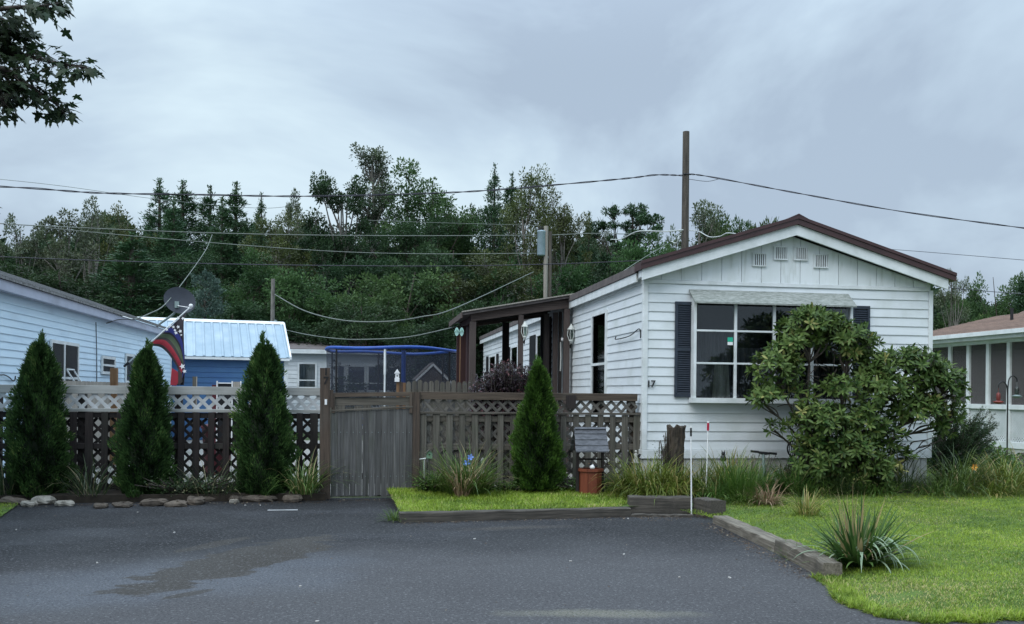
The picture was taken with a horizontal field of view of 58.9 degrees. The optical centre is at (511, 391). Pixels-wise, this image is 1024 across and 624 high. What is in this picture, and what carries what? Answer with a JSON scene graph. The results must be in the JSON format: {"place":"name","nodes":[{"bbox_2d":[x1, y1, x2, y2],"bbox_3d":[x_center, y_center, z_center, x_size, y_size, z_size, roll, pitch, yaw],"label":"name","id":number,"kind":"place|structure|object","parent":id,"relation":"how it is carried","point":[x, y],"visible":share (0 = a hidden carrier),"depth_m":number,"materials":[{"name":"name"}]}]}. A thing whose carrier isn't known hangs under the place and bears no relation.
{"place":"outdoors","nodes":[
{"label":"outdoors","id":0,"kind":"place"},
{"bbox_2d":[0,256,640,266],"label":"power line","id":1,"kind":"object","parent":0,"point":[311,265],"visible":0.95,"depth_m":27.34,"materials":[{"name":"metal"}]},
{"bbox_2d":[93,440,571,494],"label":"back yard","id":2,"kind":"structure","parent":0,"point":[189,452],"depth_m":17.01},
{"bbox_2d":[60,380,129,467],"bbox_3d":[-7.208,0.564,15.764,0.030,1.488,5.450,1,0,-9],"label":"stockade fence","id":3,"kind":"object","parent":2,"relation":"on","point":[94,401],"visible":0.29,"depth_m":15.60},
{"bbox_2d":[0,384,319,490],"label":"fence","id":4,"kind":"object","parent":2,"relation":"on","point":[82,417],"visible":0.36,"depth_m":11.76,"materials":[{"name":"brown wood"}]},
{"bbox_2d":[325,345,455,406],"bbox_3d":[-2.562,0.219,19.341,2.865,2.311,2.865,1,0,-9],"label":"trampoline","id":5,"kind":"object","parent":2,"relation":"on","point":[369,349],"visible":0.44,"depth_m":18.38,"materials":[{"name":"blue"}]},
{"bbox_2d":[319,399,479,483],"bbox_3d":[-1.663,0.723,13.536,2.368,1.280,0.050,1,0,-9],"label":"board fence","id":6,"kind":"object","parent":2,"relation":"on","point":[430,428],"visible":0.1,"depth_m":13.58,"materials":[{"name":"brown wood"}]},
{"bbox_2d":[406,380,472,411],"bbox_3d":[-1.224,0.593,15.229,1.112,1.589,0.050,1,0,-9],"label":"picket fence","id":7,"kind":"object","parent":2,"relation":"on","point":[435,387],"visible":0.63,"depth_m":15.20,"materials":[{"name":"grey wood"}]},
{"bbox_2d":[468,359,533,478],"bbox_3d":[-0.133,0.395,13.563,1.204,1.812,0.853,1,0,-9],"label":"purple bush","id":8,"kind":"object","parent":2,"relation":"on","point":[503,378],"visible":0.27,"depth_m":13.38,"materials":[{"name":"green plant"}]},
{"bbox_2d":[449,293,573,469],"bbox_3d":[-0.070,-0.190,17.197,2.067,3.179,2.340,1,0,-9],"label":"porch","id":9,"kind":"object","parent":2,"relation":"on","point":[468,321],"visible":0.5,"depth_m":16.68,"materials":[{"name":"brown"}]},
{"bbox_2d":[291,432,571,497],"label":"ground","id":10,"kind":"structure","parent":0,"point":[349,496],"depth_m":12.23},
{"bbox_2d":[0,213,49,278],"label":"young ash tree","id":11,"kind":"object","parent":10,"relation":"on","point":[19,250],"visible":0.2,"depth_m":38.85,"materials":[{"name":"green plant"}]},
{"bbox_2d":[14,207,103,294],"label":"young ash tree","id":12,"kind":"object","parent":10,"relation":"on","point":[67,266],"visible":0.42,"depth_m":40.06,"materials":[{"name":"green plant"}]},
{"bbox_2d":[0,271,171,476],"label":"mobile home","id":13,"kind":"object","parent":10,"relation":"on","point":[85,340],"visible":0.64,"depth_m":15.49,"materials":[{"name":"blue"}]},
{"bbox_2d":[50,339,79,380],"bbox_3d":[-7.476,-0.234,15.163,0.030,1.219,1.444,1,0,-9],"label":"window","id":14,"kind":"structure","parent":13,"relation":"in","point":[67,353],"depth_m":15.28,"materials":[{"name":"white glass"}]},
{"bbox_2d":[123,304,192,385],"bbox_3d":[-7.277,-0.975,18.689,1.467,1.681,0.437,1,0,20],"label":"flag","id":15,"kind":"object","parent":13,"relation":"attached to","point":[170,341],"visible":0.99,"depth_m":18.68,"materials":[{"name":"multicoloured fabric"}]},
{"bbox_2d":[156,287,195,326],"bbox_3d":[-8.324,-2.097,22.704,1.653,1.068,0.647,1,0,34],"label":"satellite dish","id":16,"kind":"object","parent":13,"relation":"attached to","point":[180,300],"visible":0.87,"depth_m":22.73,"materials":[{"name":"grey paint"}]},
{"bbox_2d":[0,260,172,317],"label":"oak tree","id":17,"kind":"object","parent":10,"relation":"on","point":[43,280],"visible":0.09,"depth_m":35.29,"materials":[{"name":"green plant"}]},
{"bbox_2d":[69,195,121,305],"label":"young ash tree","id":18,"kind":"object","parent":10,"relation":"on","point":[93,223],"visible":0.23,"depth_m":43.07,"materials":[{"name":"green plant"}]},
{"bbox_2d":[69,200,165,294],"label":"birch tree","id":19,"kind":"object","parent":10,"relation":"on","point":[121,232],"visible":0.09,"depth_m":46.67,"materials":[{"name":"green plant"}]},
{"bbox_2d":[75,231,191,317],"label":"white pine tree","id":20,"kind":"object","parent":10,"relation":"on","point":[133,269],"visible":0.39,"depth_m":37.48,"materials":[{"name":"green plant"}]},
{"bbox_2d":[128,177,193,302],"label":"white pine tree","id":21,"kind":"object","parent":10,"relation":"on","point":[152,221],"visible":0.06,"depth_m":49.32,"materials":[{"name":"green plant"}]},
{"bbox_2d":[0,489,325,502],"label":"planting bed","id":22,"kind":"object","parent":10,"relation":"on","point":[112,495],"visible":0.2,"depth_m":11.18,"materials":[{"name":"soil"}]},
{"bbox_2d":[0,329,79,497],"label":"arborvitae","id":23,"kind":"object","parent":22,"relation":"on","point":[37,423],"visible":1,"depth_m":11.04,"materials":[{"name":"green plant"}]},
{"bbox_2d":[36,452,119,496],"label":"daylily clump","id":24,"kind":"object","parent":22,"relation":"on","point":[82,486],"visible":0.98,"depth_m":11.11,"materials":[{"name":"green plant"}]},
{"bbox_2d":[107,338,179,497],"bbox_3d":[-4.615,0.327,11.415,0.875,2.053,0.869,1,0,-9],"label":"arborvitae","id":25,"kind":"object","parent":22,"relation":"on","point":[144,452],"visible":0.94,"depth_m":11.25,"materials":[{"name":"green plant"}]},
{"bbox_2d":[133,472,232,495],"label":"ground cover","id":26,"kind":"object","parent":22,"relation":"on","point":[167,487],"visible":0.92,"depth_m":11.26,"materials":[{"name":"green plant"}]},
{"bbox_2d":[158,458,268,495],"bbox_3d":[-3.803,1.008,11.404,1.546,0.549,1.172,1,0,-9],"label":"daylily clump","id":27,"kind":"object","parent":22,"relation":"on","point":[213,491],"visible":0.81,"depth_m":11.27,"materials":[{"name":"green plant"}]},
{"bbox_2d":[228,329,302,495],"bbox_3d":[-3.141,0.283,11.586,0.929,2.170,0.887,1,0,-9],"label":"arborvitae","id":28,"kind":"object","parent":22,"relation":"on","point":[261,419],"visible":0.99,"depth_m":11.42,"materials":[{"name":"green plant"}]},
{"bbox_2d":[266,447,357,494],"bbox_3d":[-2.619,0.952,11.466,1.424,0.684,1.286,1,0,44],"label":"daylily clump","id":29,"kind":"object","parent":22,"relation":"on","point":[304,485],"visible":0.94,"depth_m":11.43,"materials":[{"name":"plant"}]},
{"bbox_2d":[139,195,201,307],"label":"white pine tree","id":30,"kind":"object","parent":10,"relation":"on","point":[173,224],"visible":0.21,"depth_m":47.50,"materials":[{"name":"green plant"}]},
{"bbox_2d":[107,250,235,316],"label":"oak tree","id":31,"kind":"object","parent":10,"relation":"on","point":[178,271],"visible":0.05,"depth_m":39.11,"materials":[{"name":"green plant"}]},
{"bbox_2d":[152,179,217,288],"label":"white pine tree","id":32,"kind":"object","parent":10,"relation":"on","point":[185,207],"visible":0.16,"depth_m":51.44,"materials":[{"name":"green plant"}]},
{"bbox_2d":[181,184,220,273],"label":"white pine tree","id":33,"kind":"object","parent":10,"relation":"on","point":[204,206],"visible":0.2,"depth_m":50.59,"materials":[{"name":"green plant"}]},
{"bbox_2d":[176,268,230,318],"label":"blue pine tree","id":34,"kind":"object","parent":10,"relation":"on","point":[214,310],"visible":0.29,"depth_m":32.44,"materials":[{"name":"green plant"}]},
{"bbox_2d":[123,316,291,439],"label":"garden shed","id":35,"kind":"structure","parent":10,"relation":"on","point":[219,351],"depth_m":25.58,"materials":[{"name":"metal"}]},
{"bbox_2d":[188,196,256,290],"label":"white pine tree","id":36,"kind":"object","parent":10,"relation":"on","point":[228,224],"visible":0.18,"depth_m":47.90,"materials":[{"name":"green plant"}]},
{"bbox_2d":[179,181,267,304],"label":"white pine tree","id":37,"kind":"object","parent":10,"relation":"on","point":[243,226],"visible":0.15,"depth_m":48.69,"materials":[{"name":"green plant"}]},
{"bbox_2d":[185,299,316,342],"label":"bushy tree","id":38,"kind":"object","parent":10,"relation":"on","point":[251,313],"visible":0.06,"depth_m":31.41,"materials":[{"name":"green plant"}]},
{"bbox_2d":[185,246,319,327],"bbox_3d":[-10.666,-2.211,36.833,5.638,7.013,5.943,1,0,37],"label":"maple tree","id":39,"kind":"object","parent":10,"relation":"on","point":[254,282],"visible":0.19,"depth_m":35.51,"materials":[{"name":"green plant"}]},
{"bbox_2d":[226,209,334,312],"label":"birch tree","id":40,"kind":"object","parent":10,"relation":"on","point":[289,255],"visible":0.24,"depth_m":44.90,"materials":[{"name":"green plant"}]},
{"bbox_2d":[271,188,309,275],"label":"pine tree","id":41,"kind":"object","parent":10,"relation":"on","point":[290,208],"visible":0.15,"depth_m":56.12,"materials":[{"name":"green plant"}]},
{"bbox_2d":[233,266,367,341],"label":"bushy tree","id":42,"kind":"object","parent":10,"relation":"on","point":[289,288],"visible":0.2,"depth_m":33.52,"materials":[{"name":"green plant"}]},
{"bbox_2d":[298,170,387,310],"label":"open oak tree","id":43,"kind":"object","parent":10,"relation":"on","point":[327,244],"visible":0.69,"depth_m":44.49,"materials":[{"name":"green plant"}]},
{"bbox_2d":[289,255,407,319],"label":"oak tree","id":44,"kind":"object","parent":10,"relation":"on","point":[351,270],"visible":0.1,"depth_m":38.82,"materials":[{"name":"green plant"}]},
{"bbox_2d":[288,341,417,431],"bbox_3d":[-6.106,-0.222,32.520,5.212,3.122,4.640,1,0,-9],"label":"home","id":45,"kind":"object","parent":10,"relation":"on","point":[306,363],"visible":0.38,"depth_m":30.44,"materials":[{"name":"white"}]},
{"bbox_2d":[297,362,316,387],"bbox_3d":[-6.840,-0.552,30.280,0.635,0.883,0.040,1,0,-9],"label":"window","id":46,"kind":"structure","parent":45,"relation":"in","point":[306,371],"depth_m":30.28,"materials":[{"name":"white glass"}]},
{"bbox_2d":[292,302,433,411],"bbox_3d":[-4.807,-0.932,31.756,4.718,4.573,5.539,1,0,-44],"label":"bushy tree","id":47,"kind":"object","parent":10,"relation":"on","point":[334,328],"visible":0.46,"depth_m":30.91,"materials":[{"name":"green plant"}]},
{"bbox_2d":[343,141,401,262],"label":"aspen tree","id":48,"kind":"object","parent":10,"relation":"on","point":[378,172],"visible":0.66,"depth_m":55.00,"materials":[{"name":"green plant"}]},
{"bbox_2d":[302,262,462,369],"bbox_3d":[-4.642,-1.820,35.649,6.637,6.355,6.819,1,0,9],"label":"bushy tree","id":49,"kind":"object","parent":10,"relation":"on","point":[390,295],"visible":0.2,"depth_m":34.60,"materials":[{"name":"green plant"}]},
{"bbox_2d":[350,215,457,323],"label":"oak tree","id":50,"kind":"object","parent":10,"relation":"on","point":[410,241],"visible":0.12,"depth_m":49.06,"materials":[{"name":"green plant"}]},
{"bbox_2d":[357,156,496,320],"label":"maple tree","id":51,"kind":"object","parent":10,"relation":"on","point":[432,203],"visible":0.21,"depth_m":52.02,"materials":[{"name":"green plant"}]},
{"bbox_2d":[361,240,519,370],"bbox_3d":[-3.051,-2.638,39.932,7.492,8.024,6.443,1,0,-9],"label":"bushy tree","id":52,"kind":"object","parent":10,"relation":"on","point":[407,272],"visible":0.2,"depth_m":38.60,"materials":[{"name":"green plant"}]},
{"bbox_2d":[381,299,510,405],"bbox_3d":[-1.731,-0.839,30.053,5.239,4.448,4.457,1,0,-9],"label":"bushy tree","id":53,"kind":"object","parent":10,"relation":"on","point":[443,338],"visible":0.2,"depth_m":29.18,"materials":[{"name":"green plant"}]},
{"bbox_2d":[423,247,542,364],"bbox_3d":[-0.520,-2.370,38.398,5.804,7.533,5.342,1,0,31],"label":"birch tree","id":54,"kind":"object","parent":10,"relation":"on","point":[488,271],"visible":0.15,"depth_m":37.70,"materials":[{"name":"green plant"}]},
{"bbox_2d":[472,162,514,296],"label":"spruce tree","id":55,"kind":"object","parent":10,"relation":"on","point":[493,209],"visible":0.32,"depth_m":54.34,"materials":[{"name":"green plant"}]},
{"bbox_2d":[486,172,527,300],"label":"white pine tree","id":56,"kind":"object","parent":10,"relation":"on","point":[508,192],"visible":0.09,"depth_m":56.54,"materials":[{"name":"green plant"}]},
{"bbox_2d":[0,210,1018,316],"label":"wood","id":57,"kind":"object","parent":10,"relation":"on","point":[932,287],"visible":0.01,"depth_m":63.81,"materials":[{"name":"plant"}]},
{"bbox_2d":[474,162,581,298],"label":"birch tree","id":58,"kind":"object","parent":10,"relation":"on","point":[522,208],"visible":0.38,"depth_m":50.50,"materials":[{"name":"green plant"}]},
{"bbox_2d":[420,392,640,486],"bbox_3d":[0.252,0.706,12.166,3.014,1.392,0.175,1,0,-9],"label":"fence","id":59,"kind":"object","parent":10,"relation":"on","point":[630,432],"visible":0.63,"depth_m":12.05,"materials":[{"name":"brown wood"}]},
{"bbox_2d":[479,256,601,305],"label":"bushy tree","id":60,"kind":"object","parent":10,"relation":"on","point":[578,283],"visible":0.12,"depth_m":38.34,"materials":[{"name":"green plant"}]},
{"bbox_2d":[537,226,551,297],"bbox_3d":[1.278,-2.651,36.691,0.614,8.128,0.351,1,0,-9],"label":"utility pole","id":61,"kind":"object","parent":10,"relation":"on","point":[544,248],"visible":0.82,"depth_m":36.63,"materials":[{"name":"grey wood"}]},
{"bbox_2d":[0,223,634,235],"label":"power line","id":62,"kind":"object","parent":61,"relation":"attached to","point":[310,235],"visible":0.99,"depth_m":35.20,"materials":[{"name":"metal"}]},
{"bbox_2d":[520,181,598,293],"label":"birch tree","id":63,"kind":"object","parent":10,"relation":"on","point":[559,225],"visible":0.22,"depth_m":49.55,"materials":[{"name":"green plant"}]},
{"bbox_2d":[589,202,666,281],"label":"pitch pine tree","id":64,"kind":"object","parent":10,"relation":"on","point":[642,217],"visible":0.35,"depth_m":50.98,"materials":[{"name":"green plant"}]},
{"bbox_2d":[589,237,674,284],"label":"bushy tree","id":65,"kind":"object","parent":10,"relation":"on","point":[634,253],"visible":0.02,"depth_m":45.84,"materials":[{"name":"green plant"}]},
{"bbox_2d":[681,131,689,248],"bbox_3d":[4.778,-2.880,25.105,0.250,8.654,0.250,1,0,-9],"label":"utility pole","id":66,"kind":"object","parent":10,"relation":"on","point":[685,204],"visible":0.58,"depth_m":25.02,"materials":[{"name":"brown wood"}]},
{"bbox_2d":[0,174,680,196],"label":"power line","id":67,"kind":"object","parent":66,"relation":"attached to","point":[330,195],"visible":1,"depth_m":22.58,"materials":[{"name":"metal"}]},
{"bbox_2d":[673,199,725,247],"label":"young ash tree","id":68,"kind":"object","parent":10,"relation":"on","point":[702,217],"visible":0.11,"depth_m":51.88,"materials":[{"name":"green plant"}]},
{"bbox_2d":[479,214,956,482],"bbox_3d":[2.584,-0.509,20.770,4.604,3.870,17.050,1,0,-9],"label":"mobile home","id":69,"kind":"object","parent":10,"relation":"on","point":[680,337],"visible":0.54,"depth_m":12.50,"materials":[{"name":"white"}]},
{"bbox_2d":[590,309,607,416],"bbox_3d":[1.389,-0.444,14.499,0.039,1.676,0.924,1,0,-9],"label":"window","id":70,"kind":"structure","parent":69,"relation":"in","point":[599,323],"depth_m":14.47,"materials":[{"name":"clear glass"}]},
{"bbox_2d":[689,298,853,403],"bbox_3d":[3.581,-0.555,12.451,2.352,1.423,0.150,1,0,-9],"label":"window","id":71,"kind":"structure","parent":69,"relation":"in","point":[725,338],"depth_m":12.39,"materials":[{"name":"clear glass"}]},
{"bbox_2d":[933,267,980,340],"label":"young ash tree","id":72,"kind":"object","parent":10,"relation":"on","point":[951,294],"visible":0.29,"depth_m":46.15,"materials":[{"name":"green plant"}]},
{"bbox_2d":[932,308,1023,458],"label":"neighbor home","id":73,"kind":"object","parent":10,"relation":"on","point":[988,362],"visible":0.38,"depth_m":17.57,"materials":[{"name":"white"}]},
{"bbox_2d":[962,270,1023,336],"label":"bushy tree","id":74,"kind":"object","parent":10,"relation":"on","point":[997,309],"visible":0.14,"depth_m":48.86,"materials":[{"name":"green plant"}]},
{"bbox_2d":[0,497,1023,623],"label":"driveway","id":75,"kind":"structure","parent":0,"point":[52,571],"depth_m":7.06,"materials":[{"name":"asphalt"}]},
{"bbox_2d":[0,0,106,207],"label":"maple tree","id":76,"kind":"object","parent":75,"relation":"on","point":[12,57],"visible":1,"depth_m":6.26,"materials":[{"name":"green plant"}]},
{"bbox_2d":[320,368,333,498],"bbox_3d":[-2.389,0.532,11.662,0.172,1.690,0.112,1,0,-9],"label":"gate post","id":77,"kind":"object","parent":75,"relation":"on","point":[326,398],"visible":0.96,"depth_m":11.62,"materials":[{"name":"brown wood"}]},
{"bbox_2d":[331,392,412,496],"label":"gate","id":78,"kind":"structure","parent":77,"relation":"attached to","point":[381,476],"depth_m":11.75,"materials":[{"name":"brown wood"}]},
{"bbox_2d":[412,392,419,488],"bbox_3d":[-1.256,0.694,11.865,0.095,1.388,0.100,1,0,-9],"label":"gate post","id":79,"kind":"object","parent":75,"relation":"on","point":[416,432],"visible":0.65,"depth_m":11.82,"materials":[{"name":"brown wood"}]},
{"bbox_2d":[398,507,630,522],"bbox_3d":[0.063,1.359,10.013,2.616,0.124,0.149,1,0,-14],"label":"kerb timber","id":80,"kind":"object","parent":75,"relation":"on","point":[487,515],"visible":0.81,"depth_m":9.94,"materials":[{"name":"wood"}]},
{"bbox_2d":[627,495,690,513],"bbox_3d":[1.728,1.327,10.636,0.727,0.221,0.190,1,0,-1],"label":"raised timber","id":81,"kind":"object","parent":75,"relation":"on","point":[660,505],"visible":0.81,"depth_m":10.54,"materials":[{"name":"wood"}]},
{"bbox_2d":[693,497,725,517],"bbox_3d":[2.275,1.334,10.455,0.217,0.217,0.371,1,0,-19],"label":"raised timber","id":82,"kind":"object","parent":75,"relation":"on","point":[708,505],"visible":0.84,"depth_m":10.31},
{"bbox_2d":[713,515,784,552],"bbox_3d":[2.337,1.387,8.939,0.184,0.114,1.793,1,0,-5],"label":"edge timber","id":83,"kind":"object","parent":75,"relation":"on","point":[759,536],"visible":0.82,"depth_m":8.82,"materials":[{"name":"wood"}]},
{"bbox_2d":[807,570,1023,623],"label":"edge grass","id":84,"kind":"structure","parent":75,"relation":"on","point":[841,597],"depth_m":5.75,"materials":[{"name":"plant"}]},
{"bbox_2d":[0,0,1023,307],"label":"sky","id":85,"kind":"structure","parent":0,"point":[915,106],"materials":[{"name":"grey"}]},
{"bbox_2d":[387,485,640,510],"bbox_3d":[0.251,1.303,11.141,3.360,0.030,2.300,1,0,-9],"label":"grass strip","id":86,"kind":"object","parent":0,"point":[626,504],"depth_m":10.63,"materials":[{"name":"plant"}]},
{"bbox_2d":[397,435,525,496],"bbox_3d":[-0.631,0.920,11.292,1.703,0.746,1.696,1,0,-9],"label":"daylily clump","id":87,"kind":"object","parent":86,"relation":"on","point":[476,487],"visible":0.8,"depth_m":11.15,"materials":[{"name":"plant"}]},
{"bbox_2d":[507,354,567,491],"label":"arborvitae","id":88,"kind":"object","parent":86,"relation":"on","point":[538,454],"visible":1,"depth_m":11.56,"materials":[{"name":"green plant"}]},
{"bbox_2d":[570,427,609,493],"bbox_3d":[1.016,0.883,11.621,0.487,0.868,0.342,1,0,-9],"label":"wishing well","id":89,"kind":"object","parent":86,"relation":"on","point":[589,439],"visible":0.91,"depth_m":11.53,"materials":[{"name":"brown wood"}]},
{"bbox_2d":[590,449,706,496],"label":"ornamental grass","id":90,"kind":"object","parent":86,"relation":"on","point":[639,476],"depth_m":11.23,"materials":[{"name":"plant"}]},
{"bbox_2d":[614,472,707,502],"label":"ornamental grass","id":91,"kind":"object","parent":86,"relation":"on","point":[653,491],"depth_m":10.91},
{"bbox_2d":[680,467,1023,621],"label":"lawn","id":92,"kind":"structure","parent":0,"point":[892,598],"depth_m":8.43,"materials":[{"name":"plant"}]},
{"bbox_2d":[704,449,781,499],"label":"daylily clump","id":93,"kind":"object","parent":92,"relation":"on","point":[741,484],"visible":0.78,"depth_m":10.97,"materials":[{"name":"green plant"}]},
{"bbox_2d":[777,485,837,515],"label":"dry tuft","id":94,"kind":"object","parent":92,"relation":"on","point":[807,511],"visible":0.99,"depth_m":9.82,"materials":[{"name":"yellow plant"}]},
{"bbox_2d":[775,539,841,576],"bbox_3d":[2.425,1.367,7.474,0.161,0.154,1.113,1,0,-2],"label":"edge timber","id":95,"kind":"object","parent":92,"relation":"on","point":[823,564],"visible":0.86,"depth_m":7.28,"materials":[{"name":"wood"}]},
{"bbox_2d":[625,483,998,502],"bbox_3d":[4.552,1.317,11.976,6.900,0.110,1.430,1,0,-9],"label":"flower bed","id":96,"kind":"object","parent":92,"relation":"on","point":[694,495],"visible":0.06,"depth_m":11.66,"materials":[{"name":"plant"}]},
{"bbox_2d":[623,452,716,497],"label":"ornamental grass","id":97,"kind":"object","parent":96,"relation":"on","point":[679,482],"depth_m":11.16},
{"bbox_2d":[666,424,685,477],"bbox_3d":[2.116,0.859,11.739,0.291,0.884,0.290,1,0,-9],"label":"tree stump","id":98,"kind":"object","parent":96,"relation":"on","point":[677,437],"visible":0.6,"depth_m":11.66,"materials":[{"name":"wood"}]},
{"bbox_2d":[763,456,833,494],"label":"daylily clump","id":99,"kind":"object","parent":96,"relation":"on","point":[800,482],"visible":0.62,"depth_m":11.37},
{"bbox_2d":[806,469,881,494],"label":"daylily clump","id":100,"kind":"object","parent":96,"relation":"on","point":[843,485],"visible":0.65,"depth_m":11.37,"materials":[{"name":"green plant"}]},
{"bbox_2d":[743,301,972,491],"bbox_3d":[4.499,0.127,11.831,3.189,2.629,1.119,1,0,-9],"label":"rhododendron","id":101,"kind":"object","parent":96,"relation":"on","point":[820,449],"visible":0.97,"depth_m":11.64,"materials":[{"name":"green plant"}]},
{"bbox_2d":[862,436,958,492],"bbox_3d":[5.044,0.919,11.903,1.644,0.763,1.415,1,0,-30],"label":"daylily clump","id":102,"kind":"object","parent":96,"relation":"on","point":[899,480],"visible":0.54,"depth_m":11.67,"materials":[{"name":"green plant"}]},
{"bbox_2d":[900,468,978,499],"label":"daylily clump","id":103,"kind":"object","parent":96,"relation":"on","point":[942,490],"visible":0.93,"depth_m":11.56,"materials":[{"name":"plant"}]},
{"bbox_2d":[903,444,1022,498],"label":"daylily clump","id":104,"kind":"object","parent":96,"relation":"on","point":[963,473],"visible":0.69,"depth_m":11.86,"materials":[{"name":"plant"}]},
{"bbox_2d":[947,441,1023,495],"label":"daylily clump","id":105,"kind":"object","parent":96,"relation":"on","point":[1012,472],"visible":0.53,"depth_m":11.90,"materials":[{"name":"green plant"}]},
{"bbox_2d":[955,470,1023,498],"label":"daylily clump","id":106,"kind":"object","parent":96,"relation":"on","point":[990,486],"visible":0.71,"depth_m":11.62,"materials":[{"name":"green plant"}]},
{"bbox_2d":[784,487,938,572],"bbox_3d":[2.826,1.113,7.323,1.249,0.744,1.213,1,0,-9],"label":"spiky plant","id":107,"kind":"object","parent":92,"relation":"on","point":[860,544],"visible":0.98,"depth_m":7.21,"materials":[{"name":"green plant"}]},
{"bbox_2d":[932,406,999,480],"bbox_3d":[6.623,0.801,13.170,1.444,1.258,0.648,1,0,-9],"label":"yew shrub","id":108,"kind":"object","parent":92,"relation":"on","point":[977,435],"visible":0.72,"depth_m":13.03,"materials":[{"name":"green plant"}]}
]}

